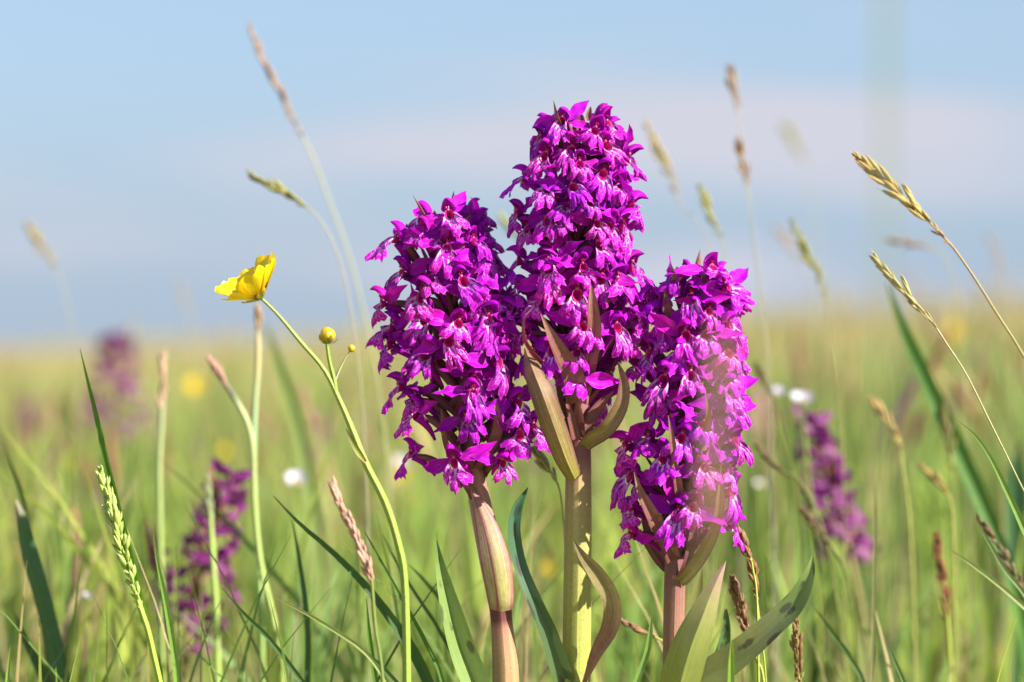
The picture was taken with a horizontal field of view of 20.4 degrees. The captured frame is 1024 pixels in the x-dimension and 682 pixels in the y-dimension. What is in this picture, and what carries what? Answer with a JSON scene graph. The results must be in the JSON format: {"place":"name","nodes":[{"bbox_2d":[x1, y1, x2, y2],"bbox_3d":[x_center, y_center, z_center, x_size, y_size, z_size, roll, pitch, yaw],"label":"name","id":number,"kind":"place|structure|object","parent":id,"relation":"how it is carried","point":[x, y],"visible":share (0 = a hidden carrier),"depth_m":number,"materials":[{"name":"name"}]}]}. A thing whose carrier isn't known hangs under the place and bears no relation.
{"place":"outdoors","nodes":[
{"label":"outdoors","id":0,"kind":"place"},
{"bbox_2d":[0,304,1023,681],"bbox_3d":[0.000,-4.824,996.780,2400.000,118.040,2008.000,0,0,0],"label":"ground","id":1,"kind":"structure","parent":0,"point":[231,672],"depth_m":1.46,"materials":[{"name":"green plant"}]},
{"bbox_2d":[5,646,10,681],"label":"grass blade","id":2,"kind":"object","parent":1,"relation":"on","point":[8,670],"depth_m":0.78,"materials":[{"name":"green plant"}]},
{"bbox_2d":[1,439,54,681],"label":"grass blade","id":3,"kind":"object","parent":1,"relation":"on","point":[19,492],"depth_m":0.87,"materials":[{"name":"green plant"}]},
{"bbox_2d":[20,402,43,457],"bbox_3d":[-0.442,0.113,2.599,0.031,0.115,0.032,0,0,0],"label":"marsh orchid","id":4,"kind":"object","parent":1,"relation":"on","point":[29,415],"visible":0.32,"depth_m":2.60,"materials":[{"name":"purple plant"}]},
{"bbox_2d":[13,609,53,681],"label":"grass blade","id":5,"kind":"object","parent":1,"relation":"on","point":[34,659],"depth_m":0.85,"materials":[{"name":"green plant"}]},
{"bbox_2d":[14,500,70,681],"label":"grass blade","id":6,"kind":"object","parent":1,"relation":"on","point":[40,590],"depth_m":0.84,"materials":[{"name":"green plant"}]},
{"bbox_2d":[24,220,81,593],"bbox_3d":[-0.181,0.059,1.120,0.024,0.214,0.004,0,0,0],"label":"seeding grass stalk","id":7,"kind":"object","parent":1,"relation":"on","point":[35,239],"visible":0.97,"depth_m":1.12,"materials":[{"name":"beige plant"}]},
{"bbox_2d":[62,502,80,647],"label":"seeding grass stalk","id":8,"kind":"object","parent":1,"relation":"on","point":[78,539],"visible":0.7,"depth_m":0.98,"materials":[{"name":"green plant"}]},
{"bbox_2d":[81,591,91,681],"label":"pale flower","id":9,"kind":"object","parent":1,"relation":"on","point":[87,595],"visible":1,"depth_m":0.93,"materials":[{"name":"green plant"}]},
{"bbox_2d":[70,463,105,534],"bbox_3d":[-0.238,0.117,1.601,0.025,0.099,0.023,0,0,0],"label":"marsh orchid","id":10,"kind":"object","parent":1,"relation":"on","point":[99,499],"visible":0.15,"depth_m":1.60,"materials":[{"name":"green plant"}]},
{"bbox_2d":[80,331,152,548],"bbox_3d":[-0.223,0.080,1.599,0.040,0.173,0.042,0,0,0],"label":"marsh orchid","id":11,"kind":"object","parent":1,"relation":"on","point":[129,378],"visible":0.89,"depth_m":1.59,"materials":[{"name":"purple plant"}]},
{"bbox_2d":[80,349,162,681],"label":"crested grass","id":12,"kind":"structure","parent":1,"relation":"on","point":[114,518],"depth_m":0.78,"materials":[{"name":"green plant"}]},
{"bbox_2d":[156,349,166,681],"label":"seeding grass stalk","id":13,"kind":"object","parent":1,"relation":"on","point":[161,399],"visible":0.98,"depth_m":0.93,"materials":[{"name":"green plant"}]},
{"bbox_2d":[143,519,181,680],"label":"marsh orchid","id":14,"kind":"object","parent":1,"relation":"on","point":[151,551],"visible":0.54,"depth_m":0.98,"materials":[{"name":"green plant"}]},
{"bbox_2d":[153,536,179,681],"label":"grass blade","id":15,"kind":"object","parent":1,"relation":"on","point":[174,656],"depth_m":0.79,"materials":[{"name":"green plant"}]},
{"bbox_2d":[175,277,201,532],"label":"seeding grass stalk","id":16,"kind":"object","parent":1,"relation":"on","point":[183,299],"visible":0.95,"depth_m":1.50,"materials":[{"name":"beige plant"}]},
{"bbox_2d":[187,377,208,593],"bbox_3d":[-0.192,0.093,1.747,0.014,0.142,0.008,0,0,0],"label":"buttercup","id":17,"kind":"object","parent":1,"relation":"on","point":[193,384],"visible":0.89,"depth_m":1.75,"materials":[{"name":"yellow plant"}]},
{"bbox_2d":[156,457,259,681],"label":"marsh orchid","id":18,"kind":"object","parent":1,"relation":"on","point":[239,478],"visible":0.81,"depth_m":0.97,"materials":[{"name":"purple plant"}]},
{"bbox_2d":[205,471,220,681],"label":"seeding grass stalk","id":19,"kind":"object","parent":1,"relation":"on","point":[209,503],"visible":1,"depth_m":0.90,"materials":[{"name":"green plant"}]},
{"bbox_2d":[222,446,231,510],"bbox_3d":[-0.160,0.111,1.599,0.006,0.104,0.004,0,0,0],"label":"buttercup","id":20,"kind":"object","parent":1,"relation":"on","point":[225,449],"visible":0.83,"depth_m":1.60,"materials":[{"name":"yellow plant"}]},
{"bbox_2d":[206,354,284,681],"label":"seeding grass stalk","id":21,"kind":"object","parent":1,"relation":"on","point":[216,369],"visible":0.99,"depth_m":0.89,"materials":[{"name":"green plant"}]},
{"bbox_2d":[251,302,265,681],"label":"seeding grass stalk","id":22,"kind":"object","parent":1,"relation":"on","point":[258,315],"visible":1,"depth_m":0.90,"materials":[{"name":"plant"}]},
{"bbox_2d":[222,588,304,681],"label":"grass blade","id":23,"kind":"object","parent":1,"relation":"on","point":[276,647],"depth_m":0.79,"materials":[{"name":"green plant"}]},
{"bbox_2d":[283,471,305,653],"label":"pale flower","id":24,"kind":"object","parent":1,"relation":"on","point":[296,478],"visible":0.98,"depth_m":1.05,"materials":[{"name":"white plant"}]},
{"bbox_2d":[265,324,331,681],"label":"grass blade","id":25,"kind":"object","parent":1,"relation":"on","point":[303,457],"depth_m":1.10,"materials":[{"name":"green plant"}]},
{"bbox_2d":[292,520,310,681],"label":"grass blade","id":26,"kind":"object","parent":1,"relation":"on","point":[307,634],"depth_m":0.83,"materials":[{"name":"green plant"}]},
{"bbox_2d":[246,169,370,681],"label":"seeding grass stalk","id":27,"kind":"object","parent":1,"relation":"on","point":[279,187],"visible":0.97,"depth_m":0.89,"materials":[{"name":"plant"}]},
{"bbox_2d":[215,252,410,681],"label":"buttercup","id":28,"kind":"object","parent":1,"relation":"on","point":[250,285],"visible":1,"depth_m":0.75,"materials":[{"name":"yellow plant"}]},
{"bbox_2d":[297,382,330,630],"bbox_3d":[-0.083,0.089,1.200,0.015,0.144,0.004,0,0,0],"label":"seeding grass stalk","id":29,"kind":"object","parent":1,"relation":"on","point":[305,399],"visible":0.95,"depth_m":1.20,"materials":[{"name":"green plant"}]},
{"bbox_2d":[248,18,396,678],"bbox_3d":[-0.064,0.025,0.970,0.051,0.271,0.004,0,0,0],"label":"seeding grass stalk","id":30,"kind":"object","parent":1,"relation":"on","point":[270,73],"visible":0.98,"depth_m":0.97,"materials":[{"name":"plant"}]},
{"bbox_2d":[278,599,388,681],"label":"grass blade","id":31,"kind":"object","parent":1,"relation":"on","point":[351,641],"depth_m":0.77,"materials":[{"name":"green plant"}]},
{"bbox_2d":[331,495,373,536],"bbox_3d":[-0.098,0.126,1.751,0.027,0.068,0.028,0,0,0],"label":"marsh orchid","id":32,"kind":"object","parent":1,"relation":"on","point":[347,501],"visible":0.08,"depth_m":1.75,"materials":[{"name":"green plant"}]},
{"bbox_2d":[273,496,433,681],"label":"grass blade","id":33,"kind":"object","parent":1,"relation":"on","point":[417,659],"depth_m":0.79,"materials":[{"name":"green plant"}]},
{"bbox_2d":[327,475,383,681],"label":"seeding grass stalk","id":34,"kind":"object","parent":1,"relation":"on","point":[354,532],"visible":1,"depth_m":0.73,"materials":[{"name":"beige plant"}]},
{"bbox_2d":[366,598,377,681],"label":"grass blade","id":35,"kind":"object","parent":1,"relation":"on","point":[373,669],"depth_m":0.78,"materials":[{"name":"green plant"}]},
{"bbox_2d":[368,653,398,681],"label":"grass blade","id":36,"kind":"object","parent":1,"relation":"on","point":[387,672],"depth_m":0.77,"materials":[{"name":"green plant"}]},
{"bbox_2d":[391,456,409,681],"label":"pale flower","id":37,"kind":"object","parent":1,"relation":"on","point":[399,459],"visible":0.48,"depth_m":1.25,"materials":[{"name":"green plant"}]},
{"bbox_2d":[365,532,443,681],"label":"grass blade","id":38,"kind":"object","parent":1,"relation":"on","point":[428,647],"depth_m":0.79,"materials":[{"name":"plant"}]},
{"bbox_2d":[402,472,408,513],"bbox_3d":[-0.056,0.114,1.499,0.007,0.090,0.004,0,0,0],"label":"buttercup","id":39,"kind":"object","parent":1,"relation":"on","point":[404,479],"visible":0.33,"depth_m":1.50,"materials":[{"name":"yellow plant"}]},
{"bbox_2d":[414,496,419,544],"bbox_3d":[-0.044,0.116,1.349,0.007,0.086,0.003,0,0,0],"label":"buttercup","id":40,"kind":"object","parent":1,"relation":"on","point":[417,499],"visible":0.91,"depth_m":1.35,"materials":[{"name":"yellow plant"}]},
{"bbox_2d":[383,534,459,680],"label":"grass blade","id":41,"kind":"object","parent":1,"relation":"on","point":[435,623],"depth_m":0.81,"materials":[{"name":"plant"}]},
{"bbox_2d":[409,565,438,600],"bbox_3d":[-0.018,0.113,0.830,0.025,0.095,0.001,0,0,0],"label":"grass blade","id":42,"kind":"object","parent":1,"relation":"on","point":[428,585],"depth_m":0.83,"materials":[{"name":"green plant"}]},
{"bbox_2d":[364,191,550,681],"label":"marsh orchid","id":43,"kind":"object","parent":1,"relation":"on","point":[466,266],"visible":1,"depth_m":0.77,"materials":[{"name":"purple plant"}]},
{"bbox_2d":[498,212,533,681],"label":"seeding grass stalk","id":44,"kind":"object","parent":1,"relation":"on","point":[504,221],"visible":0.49,"depth_m":1.02,"materials":[{"name":"plant"}]},
{"bbox_2d":[541,563,553,674],"bbox_3d":[0.016,0.129,1.299,0.006,0.056,0.004,0,0,0],"label":"buttercup","id":45,"kind":"object","parent":1,"relation":"on","point":[549,568],"visible":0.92,"depth_m":1.30,"materials":[{"name":"yellow plant"}]},
{"bbox_2d":[531,439,564,535],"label":"seeding grass stalk","id":46,"kind":"object","parent":1,"relation":"on","point":[542,462],"visible":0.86,"depth_m":0.80,"materials":[{"name":"green plant"}]},
{"bbox_2d":[499,100,661,681],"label":"marsh orchid","id":47,"kind":"object","parent":1,"relation":"on","point":[584,211],"visible":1,"depth_m":0.77,"materials":[{"name":"purple plant"}]},
{"bbox_2d":[621,618,662,643],"bbox_3d":[0.044,0.118,0.810,0.028,0.079,0.004,0,0,0],"label":"sedge spike","id":48,"kind":"object","parent":1,"relation":"on","point":[636,628],"visible":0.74,"depth_m":0.81,"materials":[{"name":"beige plant"}]},
{"bbox_2d":[633,616,652,681],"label":"grass blade","id":49,"kind":"object","parent":1,"relation":"on","point":[642,666],"depth_m":0.77,"materials":[{"name":"green plant"}]},
{"bbox_2d":[642,118,742,632],"bbox_3d":[0.063,0.039,0.990,0.036,0.233,0.004,0,0,0],"label":"seeding grass stalk","id":50,"kind":"object","parent":1,"relation":"on","point":[662,158],"visible":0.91,"depth_m":0.99,"materials":[{"name":"plant"}]},
{"bbox_2d":[609,251,814,681],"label":"marsh orchid","id":51,"kind":"object","parent":1,"relation":"on","point":[711,297],"visible":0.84,"depth_m":0.77,"materials":[{"name":"purple plant"}]},
{"bbox_2d":[699,324,729,681],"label":"seeding grass stalk","id":52,"kind":"object","parent":1,"relation":"on","point":[711,501],"visible":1,"depth_m":0.38,"materials":[{"name":"pink plant"}]},
{"bbox_2d":[696,181,746,681],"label":"seeding grass stalk","id":53,"kind":"object","parent":1,"relation":"on","point":[705,202],"visible":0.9,"depth_m":0.95,"materials":[{"name":"plant"}]},
{"bbox_2d":[728,639,734,681],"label":"grass blade","id":54,"kind":"object","parent":1,"relation":"on","point":[731,670],"depth_m":0.74,"materials":[{"name":"green plant"}]},
{"bbox_2d":[728,574,764,681],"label":"sedge spike","id":55,"kind":"object","parent":1,"relation":"on","point":[740,603],"visible":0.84,"depth_m":0.79,"materials":[{"name":"brown plant"}]},
{"bbox_2d":[736,522,759,681],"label":"sedge spike","id":56,"kind":"object","parent":1,"relation":"on","point":[743,537],"visible":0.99,"depth_m":0.78,"materials":[{"name":"plant"}]},
{"bbox_2d":[724,63,775,681],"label":"seeding grass stalk","id":57,"kind":"object","parent":1,"relation":"on","point":[730,85],"visible":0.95,"depth_m":0.98,"materials":[{"name":"beige plant"}]},
{"bbox_2d":[733,135,778,681],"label":"seeding grass stalk","id":58,"kind":"object","parent":1,"relation":"on","point":[739,148],"visible":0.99,"depth_m":0.95,"materials":[{"name":"beige plant"}]},
{"bbox_2d":[747,551,766,681],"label":"sedge spike","id":59,"kind":"object","parent":1,"relation":"on","point":[750,574],"visible":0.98,"depth_m":0.79,"materials":[{"name":"brown plant"}]},
{"bbox_2d":[755,480,773,681],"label":"pale flower","id":60,"kind":"object","parent":1,"relation":"on","point":[759,483],"visible":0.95,"depth_m":1.15,"materials":[{"name":"green plant"}]},
{"bbox_2d":[765,387,784,681],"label":"pale flower","id":61,"kind":"object","parent":1,"relation":"on","point":[778,391],"visible":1,"depth_m":1.05,"materials":[{"name":"green plant"}]},
{"bbox_2d":[753,360,808,681],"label":"sedge spike","id":62,"kind":"object","parent":1,"relation":"on","point":[760,373],"visible":1,"depth_m":0.95,"materials":[{"name":"green plant"}]},
{"bbox_2d":[773,224,815,601],"bbox_3d":[0.124,0.050,1.250,0.020,0.203,0.005,0,0,0],"label":"seeding grass stalk","id":63,"kind":"object","parent":1,"relation":"on","point":[787,241],"visible":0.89,"depth_m":1.25,"materials":[{"name":"plant"}]},
{"bbox_2d":[789,617,803,681],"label":"sedge spike","id":64,"kind":"object","parent":1,"relation":"on","point":[796,644],"visible":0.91,"depth_m":0.79,"materials":[{"name":"brown plant"}]},
{"bbox_2d":[753,440,846,681],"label":"sedge spike","id":65,"kind":"object","parent":1,"relation":"on","point":[765,454],"visible":0.99,"depth_m":0.90,"materials":[{"name":"brown plant"}]},
{"bbox_2d":[779,121,829,504],"bbox_3d":[0.160,0.014,1.550,0.029,0.269,0.006,0,0,0],"label":"seeding grass stalk","id":66,"kind":"object","parent":1,"relation":"on","point":[786,129],"visible":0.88,"depth_m":1.55,"materials":[{"name":"beige plant"}]},
{"bbox_2d":[791,391,823,681],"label":"pale flower","id":67,"kind":"object","parent":1,"relation":"on","point":[801,397],"visible":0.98,"depth_m":1.02,"materials":[{"name":"green plant"}]},
{"bbox_2d":[797,474,826,681],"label":"sedge spike","id":68,"kind":"object","parent":1,"relation":"on","point":[809,504],"visible":0.75,"depth_m":0.92,"materials":[{"name":"brown plant"}]},
{"bbox_2d":[788,216,846,671],"bbox_3d":[0.102,0.056,0.950,0.020,0.196,0.004,0,0,0],"label":"seeding grass stalk","id":69,"kind":"object","parent":1,"relation":"on","point":[803,246],"visible":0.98,"depth_m":0.95,"materials":[{"name":"plant"}]},
{"bbox_2d":[798,502,859,681],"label":"sedge spike","id":70,"kind":"object","parent":1,"relation":"on","point":[812,523],"visible":1,"depth_m":0.89,"materials":[{"name":"plant"}]},
{"bbox_2d":[791,404,880,681],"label":"marsh orchid","id":71,"kind":"object","parent":1,"relation":"on","point":[829,481],"visible":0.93,"depth_m":1.04,"materials":[{"name":"purple plant"}]},
{"bbox_2d":[814,607,865,681],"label":"grass blade","id":72,"kind":"object","parent":1,"relation":"on","point":[853,663],"depth_m":0.83,"materials":[{"name":"green plant"}]},
{"bbox_2d":[870,487,876,681],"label":"grass blade","id":73,"kind":"object","parent":1,"relation":"on","point":[873,601],"depth_m":0.84,"materials":[{"name":"green plant"}]},
{"bbox_2d":[866,395,916,681],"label":"seeding grass stalk","id":74,"kind":"object","parent":1,"relation":"on","point":[875,404],"visible":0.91,"depth_m":0.93,"materials":[{"name":"plant"}]},
{"bbox_2d":[885,639,905,681],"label":"grass blade","id":75,"kind":"object","parent":1,"relation":"on","point":[900,673],"depth_m":0.79,"materials":[{"name":"green plant"}]},
{"bbox_2d":[906,597,921,677],"bbox_3d":[0.169,0.128,1.199,0.010,0.045,0.002,0,0,0],"label":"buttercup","id":76,"kind":"object","parent":1,"relation":"on","point":[909,645],"visible":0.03,"depth_m":1.20,"materials":[{"name":"green plant"}]},
{"bbox_2d":[888,237,972,626],"bbox_3d":[0.154,0.056,1.050,0.034,0.190,0.004,0,0,0],"label":"seeding grass stalk","id":77,"kind":"object","parent":1,"relation":"on","point":[910,243],"visible":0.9,"depth_m":1.05,"materials":[{"name":"plant"}]},
{"bbox_2d":[915,461,956,681],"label":"seeding grass stalk","id":78,"kind":"object","parent":1,"relation":"on","point":[937,480],"visible":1,"depth_m":0.90,"materials":[{"name":"green plant"}]},
{"bbox_2d":[849,149,1023,357],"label":"seeding grass stalk","id":79,"kind":"object","parent":1,"relation":"on","point":[912,206],"visible":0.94,"depth_m":0.80,"materials":[{"name":"beige plant"}]},
{"bbox_2d":[932,530,952,681],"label":"sedge spike","id":80,"kind":"object","parent":1,"relation":"on","point":[942,571],"visible":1,"depth_m":0.90,"materials":[{"name":"brown plant"}]},
{"bbox_2d":[869,251,1023,491],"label":"seeding grass stalk","id":81,"kind":"object","parent":1,"relation":"on","point":[891,278],"visible":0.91,"depth_m":0.79,"materials":[{"name":"plant"}]},
{"bbox_2d":[939,400,958,681],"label":"seeding grass stalk","id":82,"kind":"object","parent":1,"relation":"on","point":[948,427],"visible":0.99,"depth_m":0.96,"materials":[{"name":"plant"}]},
{"bbox_2d":[887,282,1023,676],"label":"grass blade","id":83,"kind":"object","parent":1,"relation":"on","point":[968,472],"depth_m":0.96,"materials":[{"name":"green plant"}]},
{"bbox_2d":[950,324,964,382],"bbox_3d":[0.327,0.063,2.097,0.014,0.152,0.008,0,0,0],"label":"buttercup","id":84,"kind":"object","parent":1,"relation":"on","point":[956,331],"visible":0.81,"depth_m":2.10,"materials":[{"name":"yellow plant"}]},
{"bbox_2d":[949,549,1023,609],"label":"grass blade","id":85,"kind":"object","parent":1,"relation":"on","point":[1011,595],"depth_m":0.80,"materials":[{"name":"green plant"}]},
{"bbox_2d":[956,420,1023,535],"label":"grass blade","id":86,"kind":"object","parent":1,"relation":"on","point":[1014,506],"depth_m":0.78,"materials":[{"name":"green plant"}]},
{"bbox_2d":[985,234,1011,465],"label":"seeding grass stalk","id":87,"kind":"object","parent":1,"relation":"on","point":[997,258],"visible":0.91,"depth_m":1.30,"materials":[{"name":"beige plant"}]},
{"bbox_2d":[975,518,1023,596],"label":"grass blade","id":88,"kind":"object","parent":1,"relation":"on","point":[1009,574],"depth_m":0.80,"materials":[{"name":"green plant"}]},
{"bbox_2d":[976,512,1023,598],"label":"sedge spike","id":89,"kind":"object","parent":1,"relation":"on","point":[1005,554],"visible":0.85,"depth_m":0.84,"materials":[{"name":"plant"}]},
{"bbox_2d":[1003,439,1023,681],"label":"grass blade","id":90,"kind":"object","parent":1,"relation":"on","point":[1013,535],"depth_m":1.10,"materials":[{"name":"green plant"}]},
{"bbox_2d":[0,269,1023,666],"bbox_3d":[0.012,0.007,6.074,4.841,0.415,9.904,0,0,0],"label":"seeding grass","id":91,"kind":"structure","parent":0,"point":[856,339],"depth_m":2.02,"materials":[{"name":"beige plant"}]},
{"bbox_2d":[0,0,1023,349],"label":"sky","id":92,"kind":"structure","parent":0,"point":[131,131],"materials":[{"name":"blue"}]},
{"bbox_2d":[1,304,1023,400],"bbox_3d":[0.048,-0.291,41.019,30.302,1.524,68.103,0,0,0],"label":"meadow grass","id":93,"kind":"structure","parent":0,"point":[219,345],"depth_m":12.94,"materials":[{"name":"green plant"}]},
{"bbox_2d":[880,0,888,681],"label":"grass blade","id":94,"kind":"object","parent":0,"point":[884,42],"depth_m":0.37,"materials":[{"name":"green plant"}]}
]}

